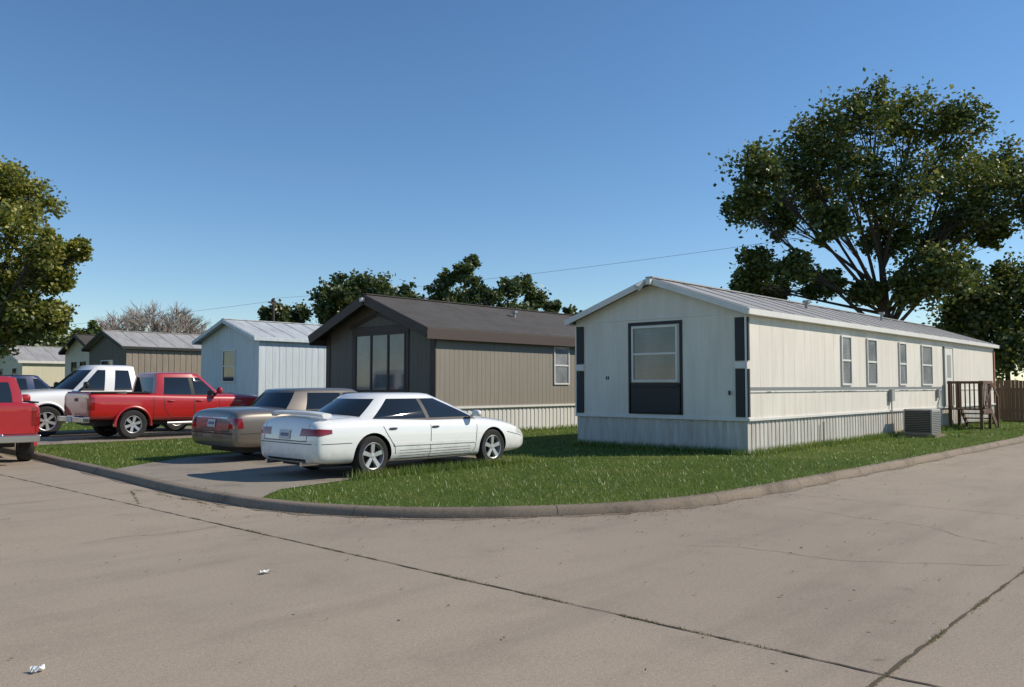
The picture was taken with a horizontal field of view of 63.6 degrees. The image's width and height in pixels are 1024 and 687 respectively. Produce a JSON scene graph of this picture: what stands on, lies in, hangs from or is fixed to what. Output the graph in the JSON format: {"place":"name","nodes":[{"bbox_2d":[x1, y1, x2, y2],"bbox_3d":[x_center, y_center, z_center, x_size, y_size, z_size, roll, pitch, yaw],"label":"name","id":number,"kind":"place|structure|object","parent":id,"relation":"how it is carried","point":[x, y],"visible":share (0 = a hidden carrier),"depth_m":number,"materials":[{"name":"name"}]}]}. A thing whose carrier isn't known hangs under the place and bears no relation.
{"place":"outdoors","nodes":[
{"label":"outdoors","id":0,"kind":"place"},
{"bbox_2d":[3,375,52,389],"bbox_3d":[-21.148,2.322,35.198,2.480,1.968,6.125,-3,-4,42],"label":"car","id":1,"kind":"object","parent":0,"point":[27,382],"visible":0.03,"depth_m":34.90,"materials":[{"name":"blue paint"}]},
{"bbox_2d":[7,426,191,448],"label":"driveway","id":2,"kind":"structure","parent":0,"point":[70,437],"depth_m":24.45,"materials":[{"name":"concrete"}]},
{"bbox_2d":[21,365,213,436],"bbox_3d":[-13.071,1.786,26.710,2.728,2.165,6.738,-3,-4,42],"label":"parked pickup truck","id":3,"kind":"object","parent":2,"relation":"on","point":[90,378],"visible":0.3,"depth_m":25.49,"materials":[{"name":"white paint"}]},
{"bbox_2d":[57,372,258,438],"bbox_3d":[-10.339,1.837,25.172,2.459,1.906,5.910,-3,-4,42],"label":"parked pickup truck","id":4,"kind":"object","parent":2,"relation":"on","point":[150,399],"visible":0.7,"depth_m":24.00,"materials":[{"name":"red paint"}]},
{"bbox_2d":[117,452,516,496],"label":"driveway","id":5,"kind":"structure","parent":0,"point":[255,480],"depth_m":14.44,"materials":[{"name":"concrete"}]},
{"bbox_2d":[192,388,357,454],"bbox_3d":[-4.182,1.721,18.567,2.270,1.458,5.482,-3,-4,42],"label":"parked sedan car","id":6,"kind":"object","parent":5,"relation":"on","point":[235,429],"visible":0.35,"depth_m":16.69,"materials":[{"name":"beige paint"}]},
{"bbox_2d":[261,392,522,475],"bbox_3d":[-1.996,1.594,15.345,2.203,1.380,5.122,-3,-4,42],"label":"parked sedan car","id":7,"kind":"object","parent":5,"relation":"on","point":[360,431],"visible":1,"depth_m":14.02,"materials":[{"name":"white paint"}]},
{"bbox_2d":[0,441,1023,686],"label":"concrete road","id":8,"kind":"structure","parent":0,"point":[88,597],"depth_m":6.47,"materials":[{"name":"grey concrete"}]},
{"bbox_2d":[0,376,40,460],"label":"parked pickup truck","id":9,"kind":"object","parent":8,"relation":"on","point":[19,422],"visible":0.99,"depth_m":16.78,"materials":[{"name":"red paint"}]},
{"bbox_2d":[30,664,46,671],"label":"paper litter","id":10,"kind":"object","parent":8,"relation":"on","point":[34,668],"visible":1,"depth_m":4.61,"materials":[{"name":"white paper"}]},
{"bbox_2d":[0,436,1023,517],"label":"kerb","id":11,"kind":"structure","parent":8,"relation":"on","point":[426,512],"depth_m":11.04,"materials":[{"name":"concrete"}]},
{"bbox_2d":[9,444,1021,686],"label":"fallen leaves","id":12,"kind":"object","parent":8,"relation":"on","point":[572,528],"visible":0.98,"depth_m":9.78,"materials":[{"name":"brown plant"}]},
{"bbox_2d":[0,0,1023,384],"label":"sky","id":13,"kind":"structure","parent":0,"point":[210,154],"materials":[{"name":"blue"}]},
{"bbox_2d":[34,399,1023,506],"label":"lawn","id":14,"kind":"structure","parent":0,"point":[497,492],"depth_m":15.04,"materials":[{"name":"plant"}]},
{"bbox_2d":[0,154,93,362],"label":"shade tree","id":15,"kind":"object","parent":14,"relation":"on","point":[48,257],"visible":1,"depth_m":44.77,"materials":[{"name":"green plant"}]},
{"bbox_2d":[2,320,101,346],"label":"background tree","id":16,"kind":"object","parent":14,"relation":"on","point":[93,328],"visible":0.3,"depth_m":70.03,"materials":[{"name":"green plant"}]},
{"bbox_2d":[96,315,126,329],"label":"bare tree","id":17,"kind":"object","parent":14,"relation":"on","point":[113,323],"visible":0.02,"depth_m":84.79,"materials":[{"name":"brown plant"}]},
{"bbox_2d":[95,307,148,330],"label":"bare tree","id":18,"kind":"object","parent":14,"relation":"on","point":[112,326],"visible":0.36,"depth_m":76.30,"materials":[{"name":"brown plant"}]},
{"bbox_2d":[102,301,176,332],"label":"bare tree","id":19,"kind":"object","parent":14,"relation":"on","point":[160,316],"visible":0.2,"depth_m":80.86,"materials":[{"name":"brown plant"}]},
{"bbox_2d":[123,300,204,333],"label":"bare tree","id":20,"kind":"object","parent":14,"relation":"on","point":[158,328],"visible":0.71,"depth_m":73.18,"materials":[{"name":"brown plant"}]},
{"bbox_2d":[155,306,212,332],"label":"bare tree","id":21,"kind":"object","parent":14,"relation":"on","point":[195,320],"visible":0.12,"depth_m":88.92,"materials":[{"name":"brown plant"}]},
{"bbox_2d":[164,308,207,333],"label":"bare tree","id":22,"kind":"object","parent":14,"relation":"on","point":[201,328],"visible":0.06,"depth_m":79.84,"materials":[{"name":"brown plant"}]},
{"bbox_2d":[270,298,275,321],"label":"utility pole","id":23,"kind":"object","parent":14,"relation":"on","point":[273,302],"visible":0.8,"depth_m":60.13,"materials":[{"name":"brown wood"}]},
{"bbox_2d":[69,204,1019,324],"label":"overhead wire","id":24,"kind":"object","parent":23,"relation":"attached to","point":[600,265],"visible":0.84,"depth_m":41.16,"materials":[{"name":"black plastic"}]},
{"bbox_2d":[257,268,425,324],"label":"background tree","id":25,"kind":"object","parent":14,"relation":"on","point":[331,304],"visible":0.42,"depth_m":66.04,"materials":[{"name":"green plant"}]},
{"bbox_2d":[422,254,581,314],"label":"background tree","id":26,"kind":"object","parent":14,"relation":"on","point":[478,292],"visible":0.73,"depth_m":54.26,"materials":[{"name":"green plant"}]},
{"bbox_2d":[461,405,577,429],"bbox_3d":[1.695,2.822,33.380,5.540,0.900,17.940,-3,-4,42],"label":"skirting","id":27,"kind":"object","parent":14,"relation":"on","point":[526,417],"visible":0.1,"depth_m":28.26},
{"bbox_2d":[436,339,574,405],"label":"side walls","id":28,"kind":"structure","parent":27,"relation":"on","point":[473,373],"depth_m":26.98,"materials":[{"name":"grey metal"}]},
{"bbox_2d":[330,306,429,394],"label":"front wall","id":29,"kind":"structure","parent":28,"relation":"attached to","point":[341,360],"depth_m":27.34,"materials":[{"name":"grey metal"}]},
{"bbox_2d":[354,331,405,391],"bbox_3d":[-4.284,0.607,26.739,2.620,1.900,0.065,-3,-4,42],"label":"window frame","id":30,"kind":"object","parent":29,"relation":"attached to","point":[371,389],"visible":0.9,"depth_m":26.72,"materials":[{"name":"black metal"}]},
{"bbox_2d":[356,334,403,389],"bbox_3d":[-4.272,0.608,26.752,2.480,1.760,0.032,-3,-4,42],"label":"window glass","id":31,"kind":"object","parent":30,"relation":"in","point":[396,361],"visible":1,"depth_m":26.71,"materials":[{"name":"glass"}]},
{"bbox_2d":[326,312,435,397],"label":"brown boards","id":32,"kind":"object","parent":29,"relation":"attached to","point":[398,327],"visible":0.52,"depth_m":26.57,"materials":[{"name":"brown wood"}]},
{"bbox_2d":[308,295,574,346],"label":"fascia","id":33,"kind":"structure","parent":28,"relation":"attached to","point":[314,339],"depth_m":26.57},
{"bbox_2d":[319,294,574,337],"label":"roof","id":34,"kind":"structure","parent":28,"relation":"on","point":[432,314],"depth_m":28.07,"materials":[{"name":"metal"}]},
{"bbox_2d":[362,293,573,315],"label":"roof seams","id":35,"kind":"object","parent":34,"relation":"attached to","point":[463,303],"visible":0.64,"depth_m":29.58,"materials":[{"name":"metal"}]},
{"bbox_2d":[359,298,574,408],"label":"white trim boards","id":36,"kind":"object","parent":28,"relation":"attached to","point":[459,407],"depth_m":27.17,"materials":[{"name":"white wood"}]},
{"bbox_2d":[553,346,569,384],"bbox_3d":[1.758,0.788,29.386,0.065,1.350,0.850,-3,-4,42],"label":"window frame","id":37,"kind":"object","parent":28,"relation":"attached to","point":[568,365],"visible":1,"depth_m":29.39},
{"bbox_2d":[555,348,567,382],"bbox_3d":[1.746,0.789,29.397,0.032,1.250,0.750,-3,-4,42],"label":"window glass","id":38,"kind":"object","parent":37,"relation":"in","point":[561,358],"visible":1,"depth_m":29.39,"materials":[{"name":"glass"}]},
{"bbox_2d":[35,419,1023,686],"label":"grass","id":39,"kind":"structure","parent":14,"relation":"on","point":[627,447],"depth_m":15.18,"materials":[{"name":"green plant"}]},
{"bbox_2d":[578,405,993,454],"bbox_3d":[10.835,2.565,27.723,4.710,0.830,21.940,-3,-4,42],"label":"skirting","id":40,"kind":"object","parent":14,"relation":"on","point":[749,435],"visible":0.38,"depth_m":19.96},
{"bbox_2d":[747,315,993,418],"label":"side walls","id":41,"kind":"structure","parent":40,"relation":"on","point":[785,353],"depth_m":21.68,"materials":[{"name":"beige metal"}]},
{"bbox_2d":[576,285,747,417],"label":"front wall","id":42,"kind":"structure","parent":41,"relation":"attached to","point":[708,347],"depth_m":19.40,"materials":[{"name":"beige metal"}]},
{"bbox_2d":[631,324,677,381],"bbox_3d":[3.399,0.245,19.709,1.280,1.340,0.065,-3,-4,42],"label":"window frame","id":43,"kind":"object","parent":42,"relation":"attached to","point":[660,353],"visible":1,"depth_m":19.66,"materials":[{"name":"grey metal"}]},
{"bbox_2d":[634,327,675,379],"bbox_3d":[3.410,0.245,19.721,1.180,1.240,0.032,-3,-4,42],"label":"window glass","id":44,"kind":"object","parent":43,"relation":"in","point":[654,340],"visible":1,"depth_m":19.70,"materials":[{"name":"grey glass"}]},
{"bbox_2d":[576,317,750,416],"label":"charcoal panels","id":45,"kind":"object","parent":41,"relation":"attached to","point":[656,398],"visible":1,"depth_m":19.47,"materials":[{"name":"black metal"}]},
{"bbox_2d":[564,278,999,348],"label":"fascia","id":46,"kind":"structure","parent":41,"relation":"attached to","point":[713,300],"depth_m":20.34,"materials":[{"name":"white metal"}]},
{"bbox_2d":[634,279,651,290],"bbox_3d":[3.115,-1.382,19.609,0.430,0.262,0.215,-1,-3,16],"label":"flood lamp","id":47,"kind":"object","parent":46,"relation":"attached to","point":[639,286],"visible":1,"depth_m":19.57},
{"bbox_2d":[572,278,995,344],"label":"roof","id":48,"kind":"structure","parent":41,"relation":"on","point":[790,311],"depth_m":22.67,"materials":[{"name":"metal"}]},
{"bbox_2d":[593,276,990,343],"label":"roof seams","id":49,"kind":"object","parent":48,"relation":"attached to","point":[749,294],"visible":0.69,"depth_m":24.29,"materials":[{"name":"grey metal"}]},
{"bbox_2d":[802,300,884,320],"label":"roof vents","id":50,"kind":"object","parent":48,"relation":"on","point":[806,302],"visible":0.83,"depth_m":24.04,"materials":[{"name":"grey metal"}]},
{"bbox_2d":[575,312,995,420],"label":"white trim boards","id":51,"kind":"object","parent":41,"relation":"attached to","point":[741,364],"depth_m":19.68,"materials":[{"name":"white wood"}]},
{"bbox_2d":[750,387,941,390],"bbox_3d":[10.086,1.269,23.418,0.020,0.075,14.450,-3,-4,42],"label":"side band","id":52,"kind":"object","parent":41,"relation":"attached to","point":[809,388],"visible":1,"depth_m":21.54,"materials":[{"name":"grey metal"}]},
{"bbox_2d":[840,335,852,384],"bbox_3d":[9.026,0.458,22.301,0.065,1.340,0.710,-3,-4,42],"label":"window frame","id":53,"kind":"object","parent":41,"relation":"attached to","point":[841,349],"visible":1,"depth_m":22.13,"materials":[{"name":"white plastic"}]},
{"bbox_2d":[843,337,850,382],"bbox_3d":[9.013,0.459,22.312,0.032,1.240,0.610,-3,-4,42],"label":"window glass","id":54,"kind":"object","parent":53,"relation":"in","point":[846,364],"visible":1,"depth_m":22.33,"materials":[{"name":"grey glass"}]},
{"bbox_2d":[750,389,985,391],"bbox_3d":[12.621,1.470,26.175,0.024,0.037,21.950,-3,-4,42],"label":"side band light","id":55,"kind":"object","parent":41,"relation":"attached to","point":[843,390],"visible":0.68,"depth_m":21.28,"materials":[{"name":"white metal"}]},
{"bbox_2d":[866,338,877,384],"bbox_3d":[10.340,0.532,23.733,0.065,1.340,0.800,-3,-4,42],"label":"window frame","id":56,"kind":"object","parent":41,"relation":"attached to","point":[868,362],"visible":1,"depth_m":23.55,"materials":[{"name":"white plastic"}]},
{"bbox_2d":[868,340,875,383],"bbox_3d":[10.327,0.533,23.744,0.032,1.240,0.700,-3,-4,42],"label":"window glass","id":57,"kind":"object","parent":56,"relation":"in","point":[872,357],"visible":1,"depth_m":23.76,"materials":[{"name":"glass"}]},
{"bbox_2d":[898,342,907,384],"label":"window frame","id":58,"kind":"object","parent":41,"relation":"attached to","point":[899,363],"visible":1,"depth_m":25.54,"materials":[{"name":"white plastic"}]},
{"bbox_2d":[900,344,905,383],"bbox_3d":[12.152,0.635,25.732,0.032,1.240,0.600,-3,-4,42],"label":"window glass","id":59,"kind":"object","parent":58,"relation":"in","point":[903,360],"visible":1,"depth_m":25.76,"materials":[{"name":"glass"}]},
{"bbox_2d":[921,345,932,384],"bbox_3d":[13.836,0.728,27.543,0.065,1.340,1.150,-3,-4,42],"label":"window frame","id":60,"kind":"object","parent":41,"relation":"attached to","point":[922,364],"visible":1,"depth_m":27.29,"materials":[{"name":"white plastic"}]},
{"bbox_2d":[922,346,931,383],"bbox_3d":[13.824,0.729,27.554,0.032,1.240,1.050,-3,-4,42],"label":"window glass","id":61,"kind":"object","parent":60,"relation":"in","point":[927,374],"visible":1,"depth_m":27.58,"materials":[{"name":"glass"}]},
{"bbox_2d":[943,346,954,405],"bbox_3d":[15.504,1.165,29.317,0.061,2.090,1.070,-3,-4,42],"label":"door frame","id":62,"kind":"object","parent":41,"relation":"attached to","point":[948,367],"visible":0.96,"depth_m":29.15,"materials":[{"name":"white wood"}]},
{"bbox_2d":[945,348,953,405],"bbox_3d":[15.501,1.195,29.319,0.048,2.030,0.950,-3,-4,42],"label":"door","id":63,"kind":"structure","parent":62,"relation":"in","point":[948,351],"depth_m":29.20,"materials":[{"name":"silver metal"}]},
{"bbox_2d":[993,351,995,402],"bbox_3d":[19.996,1.388,34.229,0.039,2.150,0.170,-3,-4,42],"label":"rust corner","id":64,"kind":"object","parent":41,"relation":"attached to","point":[994,380],"visible":0.93,"depth_m":34.19,"materials":[{"name":"brown metal"}]},
{"bbox_2d":[708,67,1023,323],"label":"shade tree","id":65,"kind":"object","parent":14,"relation":"on","point":[935,259],"visible":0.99,"depth_m":39.44,"materials":[{"name":"green plant"}]},
{"bbox_2d":[900,408,945,437],"bbox_3d":[12.218,2.359,24.598,1.000,0.820,1.050,-3,-4,42],"label":"air conditioner unit","id":66,"kind":"object","parent":14,"relation":"on","point":[918,422],"visible":0.98,"depth_m":24.27,"materials":[{"name":"silver metal"}]},
{"bbox_2d":[947,381,999,429],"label":"wooden porch steps","id":67,"kind":"structure","parent":14,"relation":"on","point":[982,407],"depth_m":28.71,"materials":[{"name":"brown wood"}]},
{"bbox_2d":[928,246,1023,416],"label":"tree","id":68,"kind":"object","parent":14,"relation":"on","point":[993,310],"visible":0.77,"depth_m":40.00,"materials":[{"name":"green plant"}]},
{"bbox_2d":[994,380,1023,420],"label":"wooden fence","id":69,"kind":"object","parent":14,"relation":"on","point":[1010,410],"visible":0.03,"depth_m":35.86,"materials":[{"name":"brown wood"}]},
{"label":"ground","id":70,"kind":"structure","parent":0,"visible":0},
{"bbox_2d":[25,309,1004,385],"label":"distant tree line","id":71,"kind":"object","parent":70,"relation":"on","point":[996,378],"depth_m":90.29,"materials":[{"name":"green plant"}]},
{"bbox_3d":[-5.684,3.185,39.453,4.540,0.800,16.940,-3,-4,42],"label":"skirting","id":72,"kind":"object","parent":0,"visible":0},
{"bbox_2d":[258,341,325,395],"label":"side walls","id":73,"kind":"structure","parent":72,"relation":"on","point":[292,365],"depth_m":32.79,"materials":[{"name":"white metal"}]},
{"bbox_2d":[201,325,258,395],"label":"front wall","id":74,"kind":"structure","parent":73,"relation":"attached to","point":[217,342],"depth_m":33.08,"materials":[{"name":"blue"}]},
{"bbox_2d":[222,350,235,381],"bbox_3d":[-11.398,0.912,33.252,1.000,1.300,0.065,-3,-4,42],"label":"window frame","id":75,"kind":"object","parent":74,"relation":"attached to","point":[234,365],"visible":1,"depth_m":33.10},
{"bbox_2d":[223,351,233,380],"bbox_3d":[-11.387,0.913,33.264,0.900,1.200,0.032,-3,-4,42],"label":"window glass","id":76,"kind":"object","parent":75,"relation":"in","point":[228,372],"visible":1,"depth_m":33.27,"materials":[{"name":"glass"}]},
{"bbox_2d":[196,319,321,342],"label":"roof","id":77,"kind":"structure","parent":73,"relation":"on","point":[258,332],"depth_m":33.60,"materials":[{"name":"metal"}]},
{"bbox_2d":[192,319,308,344],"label":"fascia","id":78,"kind":"structure","parent":77,"relation":"attached to","point":[214,326],"depth_m":32.65,"materials":[{"name":"white metal"}]},
{"bbox_2d":[221,318,319,337],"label":"roof seams","id":79,"kind":"object","parent":77,"relation":"attached to","point":[271,325],"visible":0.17,"depth_m":33.99,"materials":[{"name":"grey metal"}]},
{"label":"skirting","id":80,"kind":"object","parent":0,"visible":0},
{"bbox_2d":[126,349,200,376],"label":"side walls","id":81,"kind":"structure","parent":80,"relation":"on","point":[144,361],"depth_m":41.28,"materials":[{"name":"beige metal"}]},
{"bbox_2d":[89,336,126,364],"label":"front wall","id":82,"kind":"structure","parent":81,"relation":"attached to","point":[104,348],"depth_m":41.59,"materials":[{"name":"grey metal"}]},
{"bbox_2d":[101,361,111,364],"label":"window glass","id":83,"kind":"object","parent":82,"relation":"in","point":[106,362],"visible":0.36,"depth_m":41.48,"materials":[{"name":"glass"}]},
{"bbox_2d":[84,330,200,349],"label":"roof","id":84,"kind":"structure","parent":81,"relation":"on","point":[120,337],"depth_m":42.03,"materials":[{"name":"metal"}]},
{"bbox_2d":[81,330,200,351],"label":"fascia","id":85,"kind":"structure","parent":84,"relation":"attached to","point":[129,347],"depth_m":41.15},
{"bbox_2d":[102,330,200,347],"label":"roof seams","id":86,"kind":"object","parent":84,"relation":"attached to","point":[149,339],"visible":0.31,"depth_m":42.37,"materials":[{"name":"grey metal"}]},
{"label":"skirting","id":87,"kind":"object","parent":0,"visible":0},
{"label":"side walls","id":88,"kind":"object","parent":87,"relation":"on","visible":0},
{"bbox_2d":[58,334,84,354],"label":"fascia","id":89,"kind":"structure","parent":88,"relation":"attached to","point":[77,339],"depth_m":47.96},
{"bbox_2d":[65,340,88,376],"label":"front wall","id":90,"kind":"structure","parent":88,"relation":"attached to","point":[73,353],"depth_m":48.33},
{"bbox_2d":[61,334,94,352],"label":"roof","id":91,"kind":"structure","parent":88,"relation":"on","point":[85,339],"depth_m":48.02,"materials":[{"name":"grey metal"}]},
{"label":"skirting","id":92,"kind":"object","parent":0,"visible":0},
{"bbox_2d":[22,363,64,386],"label":"side walls","id":93,"kind":"structure","parent":92,"relation":"on","point":[49,374],"depth_m":53.99,"materials":[{"name":"yellow metal"}]},
{"bbox_2d":[0,352,21,374],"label":"front wall","id":94,"kind":"structure","parent":93,"relation":"attached to","point":[7,366],"depth_m":54.69,"materials":[{"name":"green"}]},
{"bbox_2d":[0,346,64,360],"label":"roof","id":95,"kind":"structure","parent":93,"relation":"on","point":[40,354],"depth_m":54.93,"materials":[{"name":"metal"}]},
{"bbox_2d":[5,345,58,360],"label":"roof seams","id":96,"kind":"object","parent":95,"relation":"attached to","point":[37,346],"visible":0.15,"depth_m":55.52,"materials":[{"name":"grey metal"}]},
{"bbox_2d":[10,354,64,363],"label":"fascia","id":97,"kind":"structure","parent":93,"relation":"attached to","point":[47,362],"depth_m":53.57,"materials":[{"name":"white metal"}]}
]}

